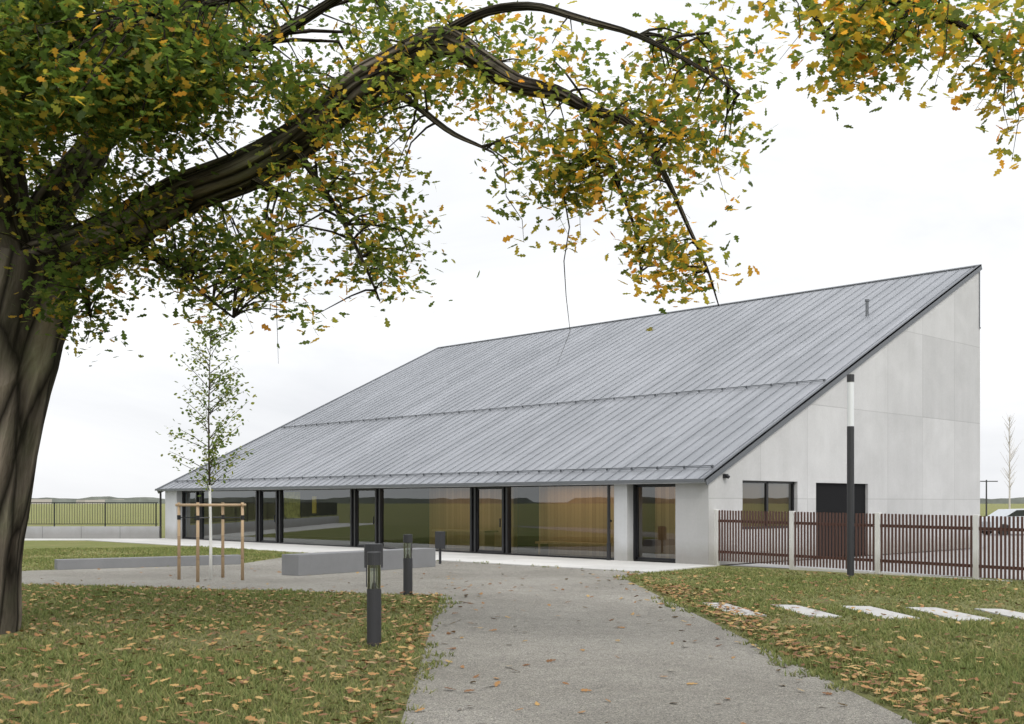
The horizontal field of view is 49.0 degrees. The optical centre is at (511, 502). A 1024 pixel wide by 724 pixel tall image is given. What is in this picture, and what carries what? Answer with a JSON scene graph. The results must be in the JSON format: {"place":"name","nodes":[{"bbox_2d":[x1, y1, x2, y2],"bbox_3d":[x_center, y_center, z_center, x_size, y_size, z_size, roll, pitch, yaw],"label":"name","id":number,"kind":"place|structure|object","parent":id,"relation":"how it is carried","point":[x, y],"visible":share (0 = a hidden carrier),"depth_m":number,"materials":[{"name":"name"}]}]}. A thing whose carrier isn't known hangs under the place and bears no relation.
{"place":"outdoors","nodes":[
{"label":"outdoors","id":0,"kind":"place"},
{"bbox_2d":[22,541,291,570],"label":"lawn","id":1,"kind":"structure","parent":0,"point":[53,544],"depth_m":46.86,"materials":[{"name":"green plant"}]},
{"bbox_2d":[24,538,716,572],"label":"terrace","id":2,"kind":"structure","parent":0,"point":[600,564],"depth_m":36.11,"materials":[{"name":"grey concrete"}]},
{"bbox_2d":[25,526,159,538],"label":"retaining wall","id":3,"kind":"structure","parent":2,"relation":"on","point":[99,532],"depth_m":55.08,"materials":[{"name":"grey concrete"}]},
{"bbox_2d":[31,502,157,525],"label":"railing","id":4,"kind":"object","parent":3,"relation":"on","point":[97,511],"visible":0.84,"depth_m":55.25,"materials":[{"name":"grey"}]},
{"bbox_2d":[204,536,654,557],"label":"interior floor","id":5,"kind":"structure","parent":0,"point":[527,549],"depth_m":49.47,"materials":[{"name":"grey concrete"}]},
{"bbox_2d":[432,529,613,553],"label":"interior furniture","id":6,"kind":"object","parent":5,"relation":"on","point":[488,539],"visible":0.54,"depth_m":41.25,"materials":[{"name":"brown wood"}]},
{"bbox_2d":[0,504,1023,723],"bbox_3d":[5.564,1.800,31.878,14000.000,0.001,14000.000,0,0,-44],"label":"ground","id":7,"kind":"structure","parent":0,"point":[870,695],"depth_m":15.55,"materials":[{"name":"green plant"}]},
{"bbox_2d":[31,499,123,503],"bbox_3d":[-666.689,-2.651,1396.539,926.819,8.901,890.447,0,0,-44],"label":"buildings","id":8,"kind":"structure","parent":7,"relation":"on","point":[50,500],"depth_m":1525.05,"materials":[{"name":"grey"}]},
{"bbox_2d":[367,552,380,646],"bbox_3d":[-1.724,1.210,14.051,0.180,1.180,0.180,0,0,-44],"label":"bollard","id":9,"kind":"object","parent":7,"relation":"on","point":[373,613],"depth_m":13.98,"materials":[{"name":"black metal"}]},
{"bbox_2d":[165,484,632,560],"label":"piers","id":10,"kind":"structure","parent":7,"relation":"on","point":[623,522],"depth_m":34.27,"materials":[{"name":"concrete"}]},
{"bbox_2d":[403,534,412,595],"bbox_3d":[-2.020,1.210,21.799,0.180,1.180,0.180,0,0,-44],"label":"bollard","id":11,"kind":"object","parent":7,"relation":"on","point":[407,573],"visible":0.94,"depth_m":21.73,"materials":[{"name":"grey metal"}]},
{"bbox_2d":[181,484,674,562],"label":"window frames","id":12,"kind":"structure","parent":7,"relation":"on","point":[474,518],"depth_m":43.26,"materials":[{"name":"black metal"}]},
{"bbox_2d":[22,558,914,723],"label":"gravel","id":13,"kind":"structure","parent":7,"relation":"on","point":[631,684],"depth_m":13.27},
{"bbox_2d":[54,554,240,569],"bbox_3d":[-10.082,1.665,31.477,5.070,0.270,0.450,0,0,-33],"label":"long bench","id":14,"kind":"object","parent":13,"relation":"on","point":[101,563],"visible":0.8,"depth_m":31.09,"materials":[{"name":"grey concrete"}]},
{"bbox_2d":[155,308,256,579],"bbox_3d":[-7.067,-1.395,25.963,2.163,6.391,2.232,0,0,-44],"label":"young tree","id":15,"kind":"object","parent":13,"relation":"on","point":[215,375],"depth_m":26.03,"materials":[{"name":"green plant"}]},
{"bbox_2d":[175,502,245,581],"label":"stakes","id":16,"kind":"object","parent":13,"relation":"on","point":[222,504],"visible":1,"depth_m":25.97,"materials":[{"name":"brown wood"}]},
{"bbox_2d":[177,515,243,519],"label":"straps","id":17,"kind":"object","parent":16,"relation":"attached to","point":[179,517],"visible":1,"depth_m":26.03,"materials":[{"name":"black"}]},
{"bbox_2d":[282,548,435,575],"bbox_3d":[-3.919,1.540,29.636,0.620,0.520,5.054,0,0,37],"label":"bench","id":18,"kind":"object","parent":13,"relation":"on","point":[304,564],"visible":0.97,"depth_m":28.70,"materials":[{"name":"grey concrete"}]},
{"bbox_2d":[364,544,382,586],"bbox_3d":[-2.938,1.340,23.858,0.400,0.920,0.400,0,0,-44],"label":"sign","id":19,"kind":"object","parent":13,"relation":"on","point":[373,547],"visible":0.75,"depth_m":23.74,"materials":[{"name":"black metal"}]},
{"bbox_2d":[435,531,444,563],"bbox_3d":[-2.101,1.325,32.847,0.180,0.950,0.260,0,0,-44],"label":"information sign","id":20,"kind":"object","parent":13,"relation":"on","point":[439,540],"visible":1,"depth_m":32.79,"materials":[{"name":"grey metal"}]},
{"bbox_2d":[0,565,1023,723],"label":"fallen leaves","id":21,"kind":"object","parent":13,"relation":"on","point":[795,648],"visible":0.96,"depth_m":13.83,"materials":[{"name":"brown plant"}]},
{"bbox_2d":[0,0,1019,634],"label":"trunk","id":22,"kind":"object","parent":7,"relation":"on","point":[28,368],"depth_m":14.51,"materials":[{"name":"brown plant"}]},
{"bbox_2d":[0,0,482,366],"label":"leaves","id":23,"kind":"object","parent":22,"relation":"attached to","point":[36,116],"visible":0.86,"depth_m":13.21,"materials":[{"name":"green plant"}]},
{"bbox_2d":[52,0,1023,347],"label":"leaves","id":24,"kind":"object","parent":22,"relation":"attached to","point":[306,192],"visible":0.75,"depth_m":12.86,"materials":[{"name":"green plant"}]},
{"bbox_2d":[988,105,1023,175],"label":"leaves","id":25,"kind":"object","parent":22,"relation":"attached to","point":[1004,151],"visible":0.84,"depth_m":10.21,"materials":[{"name":"yellow plant"}]},
{"bbox_2d":[32,496,1023,503],"bbox_3d":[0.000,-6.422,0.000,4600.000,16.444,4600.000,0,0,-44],"label":"hills","id":26,"kind":"structure","parent":7,"relation":"on","point":[1019,500],"depth_m":1600.92,"materials":[{"name":"green plant"}]},
{"bbox_2d":[847,374,855,577],"bbox_3d":[8.103,-0.630,26.902,0.260,4.860,0.260,0,0,-44],"label":"lamp post","id":27,"kind":"object","parent":7,"relation":"on","point":[850,498],"visible":0.79,"depth_m":26.83,"materials":[{"name":"black metal"}]},
{"bbox_2d":[847,382,853,425],"bbox_3d":[8.103,-2.350,26.902,0.160,1.060,0.160,0,0,-44],"label":"lamp","id":28,"kind":"object","parent":27,"relation":"attached to","point":[850,403],"visible":1,"depth_m":26.84,"materials":[{"name":"white plastic"}]},
{"bbox_2d":[714,509,1004,580],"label":"fence posts","id":29,"kind":"object","parent":7,"relation":"on","point":[877,543],"visible":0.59,"depth_m":28.23,"materials":[{"name":"grey concrete"}]},
{"bbox_2d":[718,510,1023,579],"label":"fence slats","id":30,"kind":"object","parent":29,"relation":"attached to","point":[951,564],"visible":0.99,"depth_m":28.13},
{"bbox_2d":[705,602,1023,620],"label":"slabs","id":31,"kind":"structure","parent":7,"relation":"on","point":[890,614],"depth_m":18.17,"materials":[{"name":"white concrete"}]},
{"bbox_2d":[726,531,1023,579],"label":"yard","id":32,"kind":"structure","parent":7,"relation":"on","point":[771,565],"depth_m":33.00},
{"bbox_2d":[675,272,979,564],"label":"gable wall","id":33,"kind":"structure","parent":32,"relation":"on","point":[917,417],"depth_m":39.47,"materials":[{"name":"grey concrete"}]},
{"bbox_2d":[187,483,788,558],"bbox_3d":[-3.220,-1.018,45.972,6.000,5.636,31.870,0,0,-44],"label":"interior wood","id":34,"kind":"object","parent":33,"relation":"attached to","point":[572,513],"visible":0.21,"depth_m":38.52,"materials":[{"name":"brown wood"}]},
{"bbox_2d":[284,487,538,545],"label":"interior","id":35,"kind":"object","parent":34,"relation":"attached to","point":[406,511],"visible":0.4,"depth_m":53.13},
{"bbox_2d":[160,267,974,490],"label":"roof","id":36,"kind":"structure","parent":33,"relation":"on","point":[828,334],"depth_m":45.36,"materials":[{"name":"grey metal"}]},
{"bbox_2d":[155,264,981,493],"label":"roof trim","id":37,"kind":"structure","parent":33,"relation":"attached to","point":[738,455],"depth_m":40.13,"materials":[{"name":"grey metal"}]},
{"bbox_2d":[160,485,611,559],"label":"downpipes","id":38,"kind":"object","parent":37,"relation":"attached to","point":[608,527],"visible":0.79,"depth_m":34.42,"materials":[{"name":"black metal"}]},
{"bbox_2d":[742,480,793,528],"bbox_3d":[7.737,0.075,34.213,2.990,1.450,0.090,0,0,-44],"label":"gable window frame","id":39,"kind":"object","parent":33,"relation":"in","point":[778,482],"visible":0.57,"depth_m":34.20,"materials":[{"name":"black metal"}]},
{"bbox_2d":[816,483,864,556],"bbox_3d":[10.825,0.585,37.140,3.340,2.430,0.045,0,0,-44],"label":"gable door","id":40,"kind":"structure","parent":33,"relation":"in","point":[831,498],"depth_m":36.97,"materials":[{"name":"black metal"}]},
{"bbox_2d":[982,509,1023,530],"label":"car","id":41,"kind":"object","parent":32,"relation":"on","point":[1002,512],"depth_m":61.07,"materials":[{"name":"white metal"}]},
{"bbox_2d":[982,524,1007,534],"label":"car wheels","id":42,"kind":"object","parent":41,"relation":"attached to","point":[998,531],"visible":0.24,"depth_m":60.91,"materials":[{"name":"black rubber"}]},
{"bbox_2d":[980,480,997,515],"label":"pole","id":43,"kind":"object","parent":7,"relation":"on","point":[986,481],"visible":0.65,"depth_m":119.94,"materials":[{"name":"grey metal"}]},
{"bbox_2d":[1000,413,1020,508],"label":"bare tree","id":44,"kind":"object","parent":7,"relation":"on","point":[1010,472],"visible":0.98,"depth_m":74.97,"materials":[{"name":"grey plant"}]},
{"bbox_2d":[25,0,1023,498],"label":"sky","id":45,"kind":"structure","parent":0,"point":[908,189],"materials":[{"name":"white"}]},
{"label":"front glass","id":46,"kind":"object","parent":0,"visible":0},
{"bbox_2d":[284,492,299,517],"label":"window","id":47,"kind":"structure","parent":46,"relation":"attached to","point":[291,504],"depth_m":47.84,"materials":[{"name":"glass"}]},
{"bbox_2d":[312,496,316,512],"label":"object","id":48,"kind":"object","parent":46,"relation":"attached to","point":[314,504],"visible":1,"depth_m":46.64,"materials":[{"name":"yellow"}]}
]}

